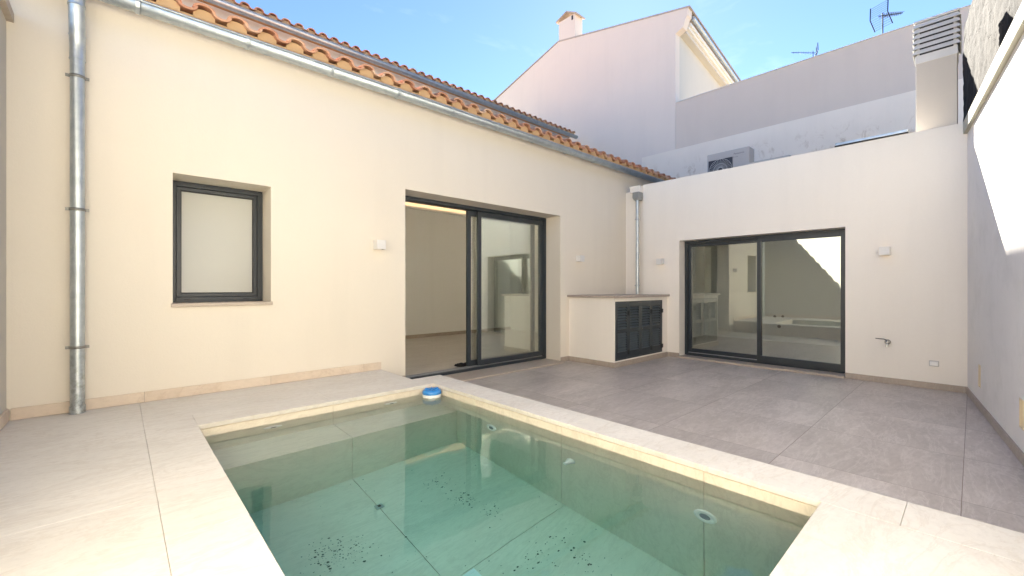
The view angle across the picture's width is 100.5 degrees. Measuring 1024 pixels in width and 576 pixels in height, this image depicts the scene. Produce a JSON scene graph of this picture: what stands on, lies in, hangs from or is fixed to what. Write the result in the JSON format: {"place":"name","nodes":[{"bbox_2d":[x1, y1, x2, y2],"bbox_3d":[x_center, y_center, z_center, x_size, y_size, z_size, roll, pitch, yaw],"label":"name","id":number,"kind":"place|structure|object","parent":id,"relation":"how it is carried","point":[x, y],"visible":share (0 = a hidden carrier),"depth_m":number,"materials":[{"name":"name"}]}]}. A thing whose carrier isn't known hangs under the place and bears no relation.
{"place":"outdoors","nodes":[
{"label":"outdoors","id":0,"kind":"place"},
{"bbox_2d":[454,362,465,366],"bbox_3d":[-0.738,1.139,6.305,0.254,0.059,0.120,0,0,-28],"label":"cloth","id":1,"kind":"object","parent":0,"point":[460,365],"visible":0.77,"depth_m":6.26,"materials":[{"name":"black fabric"}]},
{"bbox_2d":[200,386,815,506],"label":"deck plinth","id":2,"kind":"structure","parent":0,"point":[503,408],"depth_m":2.95,"materials":[{"name":"stone"}]},
{"bbox_2d":[0,369,1023,575],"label":"pool deck","id":3,"kind":"structure","parent":2,"relation":"on","point":[142,489],"depth_m":1.83,"materials":[{"name":"beige tile"}]},
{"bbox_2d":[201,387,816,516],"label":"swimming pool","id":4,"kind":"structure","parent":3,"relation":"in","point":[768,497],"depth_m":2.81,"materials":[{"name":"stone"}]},
{"bbox_2d":[422,387,440,398],"bbox_3d":[-0.736,1.024,3.916,0.173,0.192,0.173,0,0,-43],"label":"chlorine floater","id":5,"kind":"object","parent":4,"relation":"in","point":[431,392],"visible":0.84,"depth_m":3.86,"materials":[{"name":"blue plastic"}]},
{"bbox_2d":[205,394,809,575],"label":"water","id":6,"kind":"structure","parent":4,"relation":"in","point":[420,485],"depth_m":1.97,"materials":[{"name":"green liquid"}]},
{"bbox_2d":[235,0,971,99],"label":"sky","id":7,"kind":"structure","parent":0,"point":[481,47],"materials":[{"name":"blue"}]},
{"bbox_2d":[494,5,740,165],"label":"gable house","id":8,"kind":"structure","parent":0,"point":[620,90],"depth_m":14.00,"materials":[{"name":"white paint"}]},
{"bbox_2d":[465,356,1023,532],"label":"terrace","id":9,"kind":"structure","parent":0,"point":[947,451],"depth_m":3.81,"materials":[{"name":"grey tile"}]},
{"bbox_2d":[567,294,669,367],"bbox_3d":[1.821,0.712,7.176,1.668,1.176,0.914,0,0,-43],"label":"barbecue counter","id":10,"kind":"object","parent":9,"relation":"on","point":[613,330],"visible":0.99,"depth_m":6.72,"materials":[{"name":"beige paint"}]},
{"bbox_2d":[616,303,629,358],"bbox_3d":[1.683,0.660,6.502,0.362,0.841,0.046,0,0,-43],"label":"louvred door","id":11,"kind":"structure","parent":10,"relation":"in","point":[623,331],"depth_m":6.50,"materials":[{"name":"metal"}]},
{"bbox_2d":[628,302,639,356],"bbox_3d":[1.921,0.660,6.733,0.340,0.841,0.030,0,0,-43],"label":"louvred door","id":12,"kind":"structure","parent":10,"relation":"in","point":[634,351],"depth_m":6.73,"materials":[{"name":"metal"}]},
{"bbox_2d":[640,302,651,353],"bbox_3d":[2.190,0.660,6.964,0.362,0.841,0.055,0,0,-43],"label":"louvred door","id":13,"kind":"structure","parent":10,"relation":"in","point":[646,330],"depth_m":6.97,"materials":[{"name":"metal"}]},
{"bbox_2d":[651,301,662,351],"bbox_3d":[2.448,0.660,7.210,0.388,0.841,0.046,0,0,-43],"label":"louvred door","id":14,"kind":"structure","parent":10,"relation":"in","point":[654,326],"depth_m":7.20,"materials":[{"name":"metal"}]},
{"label":"ground","id":15,"kind":"structure","parent":0,"visible":0},
{"bbox_2d":[0,0,13,430],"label":"boundary wall","id":16,"kind":"structure","parent":15,"relation":"on","point":[6,12],"depth_m":2.82,"materials":[{"name":"paint"}]},
{"bbox_2d":[6,0,675,420],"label":"house","id":17,"kind":"structure","parent":15,"relation":"on","point":[252,194],"depth_m":4.05,"materials":[{"name":"beige paint"}]},
{"bbox_2d":[65,0,88,414],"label":"drainpipe","id":18,"kind":"object","parent":17,"relation":"attached to","point":[76,74],"visible":1,"depth_m":3.07,"materials":[{"name":"metal"}]},
{"bbox_2d":[171,180,272,306],"bbox_3d":[-2.659,-0.393,3.901,0.750,1.113,0.402,0,0,-43],"label":"window","id":19,"kind":"structure","parent":17,"relation":"in","point":[218,230],"depth_m":4.00,"materials":[{"name":"metal"}]},
{"bbox_2d":[181,0,577,138],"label":"roof","id":20,"kind":"structure","parent":17,"relation":"on","point":[257,18],"depth_m":9.49,"materials":[{"name":"orange tile"}]},
{"bbox_2d":[373,240,385,249],"bbox_3d":[-1.459,-0.468,4.697,0.100,0.100,0.099,0,0,-43],"label":"wall lamp","id":21,"kind":"object","parent":17,"relation":"attached to","point":[379,244],"visible":1,"depth_m":4.67,"materials":[{"name":"white paint"}]},
{"bbox_2d":[405,196,545,378],"bbox_3d":[-0.494,0.016,6.183,2.751,2.324,0.150,0,0,-43],"label":"sliding door","id":22,"kind":"structure","parent":17,"relation":"in","point":[478,363],"depth_m":6.31,"materials":[{"name":"metal"}]},
{"bbox_2d":[576,255,584,261],"bbox_3d":[1.138,-0.478,7.099,0.100,0.100,0.099,0,0,-43],"label":"wall lamp","id":23,"kind":"object","parent":17,"relation":"attached to","point":[580,258],"visible":1,"depth_m":7.06,"materials":[{"name":"white paint"}]},
{"bbox_2d":[626,123,967,392],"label":"back wing","id":24,"kind":"structure","parent":15,"relation":"on","point":[746,253],"depth_m":6.01,"materials":[{"name":"white paint"}]},
{"bbox_2d":[632,192,642,293],"bbox_3d":[2.295,-0.803,7.788,0.143,1.853,0.128,0,0,-43],"label":"drainpipe","id":25,"kind":"object","parent":24,"relation":"attached to","point":[637,197],"visible":0.93,"depth_m":7.76,"materials":[{"name":"metal"}]},
{"bbox_2d":[656,258,663,264],"bbox_3d":[2.602,-0.452,7.487,0.099,0.100,0.100,0,0,-43],"label":"wall lamp","id":26,"kind":"object","parent":24,"relation":"attached to","point":[660,261],"visible":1,"depth_m":7.46,"materials":[{"name":"white paint"}]},
{"bbox_2d":[707,146,753,171],"bbox_3d":[4.678,-2.323,9.142,0.317,1.144,0.850,0,0,-43],"label":"air conditioner","id":27,"kind":"object","parent":24,"relation":"on","point":[731,158],"visible":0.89,"depth_m":9.00,"materials":[{"name":"grey metal"}]},
{"bbox_2d":[685,229,844,372],"bbox_3d":[3.813,0.186,6.626,0.132,1.969,2.263,0,0,-43],"label":"sliding door","id":28,"kind":"structure","parent":24,"relation":"in","point":[787,362],"depth_m":6.55,"materials":[{"name":"metal"}]},
{"bbox_2d":[747,155,790,164],"bbox_3d":[4.253,-1.933,7.066,0.120,0.364,0.640,0,0,-43],"label":"pipe duct","id":29,"kind":"object","parent":24,"relation":"on","point":[768,159],"visible":0.22,"depth_m":7.01,"materials":[{"name":"grey metal"}]},
{"bbox_2d":[835,129,908,146],"bbox_3d":[5.151,-1.913,6.077,0.625,0.324,0.780,0,0,-43],"label":"duct","id":30,"kind":"object","parent":24,"relation":"on","point":[886,135],"visible":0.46,"depth_m":5.84,"materials":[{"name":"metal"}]},
{"bbox_2d":[875,338,890,346],"bbox_3d":[4.626,0.684,5.312,0.080,0.102,0.142,0,0,-43],"label":"garden tap","id":31,"kind":"object","parent":24,"relation":"attached to","point":[887,341],"visible":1,"depth_m":5.28,"materials":[{"name":"silver metal"}]},
{"bbox_2d":[879,246,889,254],"bbox_3d":[4.629,-0.452,5.295,0.099,0.100,0.100,0,0,-43],"label":"wall lamp","id":32,"kind":"object","parent":24,"relation":"attached to","point":[884,250],"visible":1,"depth_m":5.26,"materials":[{"name":"white paint"}]},
{"bbox_2d":[929,360,938,366],"bbox_3d":[4.948,0.895,4.998,0.033,0.066,0.084,0,0,-43],"label":"power socket","id":33,"kind":"object","parent":24,"relation":"attached to","point":[933,363],"visible":1,"depth_m":4.99,"materials":[{"name":"grey plastic"}]},
{"bbox_2d":[912,7,961,131],"bbox_3d":[5.327,-2.547,5.345,0.396,1.575,0.424,0,0,-43],"label":"chimney","id":34,"kind":"object","parent":24,"relation":"on","point":[937,46],"visible":0.91,"depth_m":5.22,"materials":[{"name":"grey paint"}]},
{"bbox_2d":[642,4,970,178],"bbox_3d":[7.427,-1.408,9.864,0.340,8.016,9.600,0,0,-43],"label":"neighbour building","id":35,"kind":"structure","parent":15,"relation":"on","point":[864,88],"depth_m":10.09,"materials":[{"name":"grey paint"}]},
{"bbox_2d":[791,43,818,55],"bbox_3d":[8.200,-6.007,11.953,0.618,1.413,0.297,0,0,28],"label":"tv aerial","id":36,"kind":"object","parent":35,"relation":"attached to","point":[808,51],"visible":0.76,"depth_m":11.93,"materials":[{"name":"grey metal"}]},
{"bbox_2d":[870,0,903,33],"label":"tv aerial","id":37,"kind":"object","parent":35,"relation":"on","point":[891,14],"visible":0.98,"depth_m":9.22,"materials":[{"name":"grey metal"}]},
{"bbox_2d":[962,0,1022,121],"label":"rough wall","id":38,"kind":"structure","parent":15,"relation":"on","point":[987,25],"depth_m":5.61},
{"bbox_2d":[963,0,1023,465],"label":"boundary wall","id":39,"kind":"structure","parent":15,"relation":"on","point":[993,125],"depth_m":3.50,"materials":[{"name":"white paint"}]},
{"bbox_2d":[978,364,980,387],"bbox_3d":[4.638,0.875,4.189,0.061,0.220,0.115,0,0,41],"label":"recessed wall light","id":40,"kind":"object","parent":39,"relation":"attached to","point":[979,375],"visible":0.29,"depth_m":4.24,"materials":[{"name":"beige plastic"}]},
{"bbox_2d":[1019,397,1023,430],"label":"recessed wall light","id":41,"kind":"object","parent":39,"relation":"attached to","point":[1021,413],"visible":1,"depth_m":2.97,"materials":[{"name":"beige plastic"}]}
]}

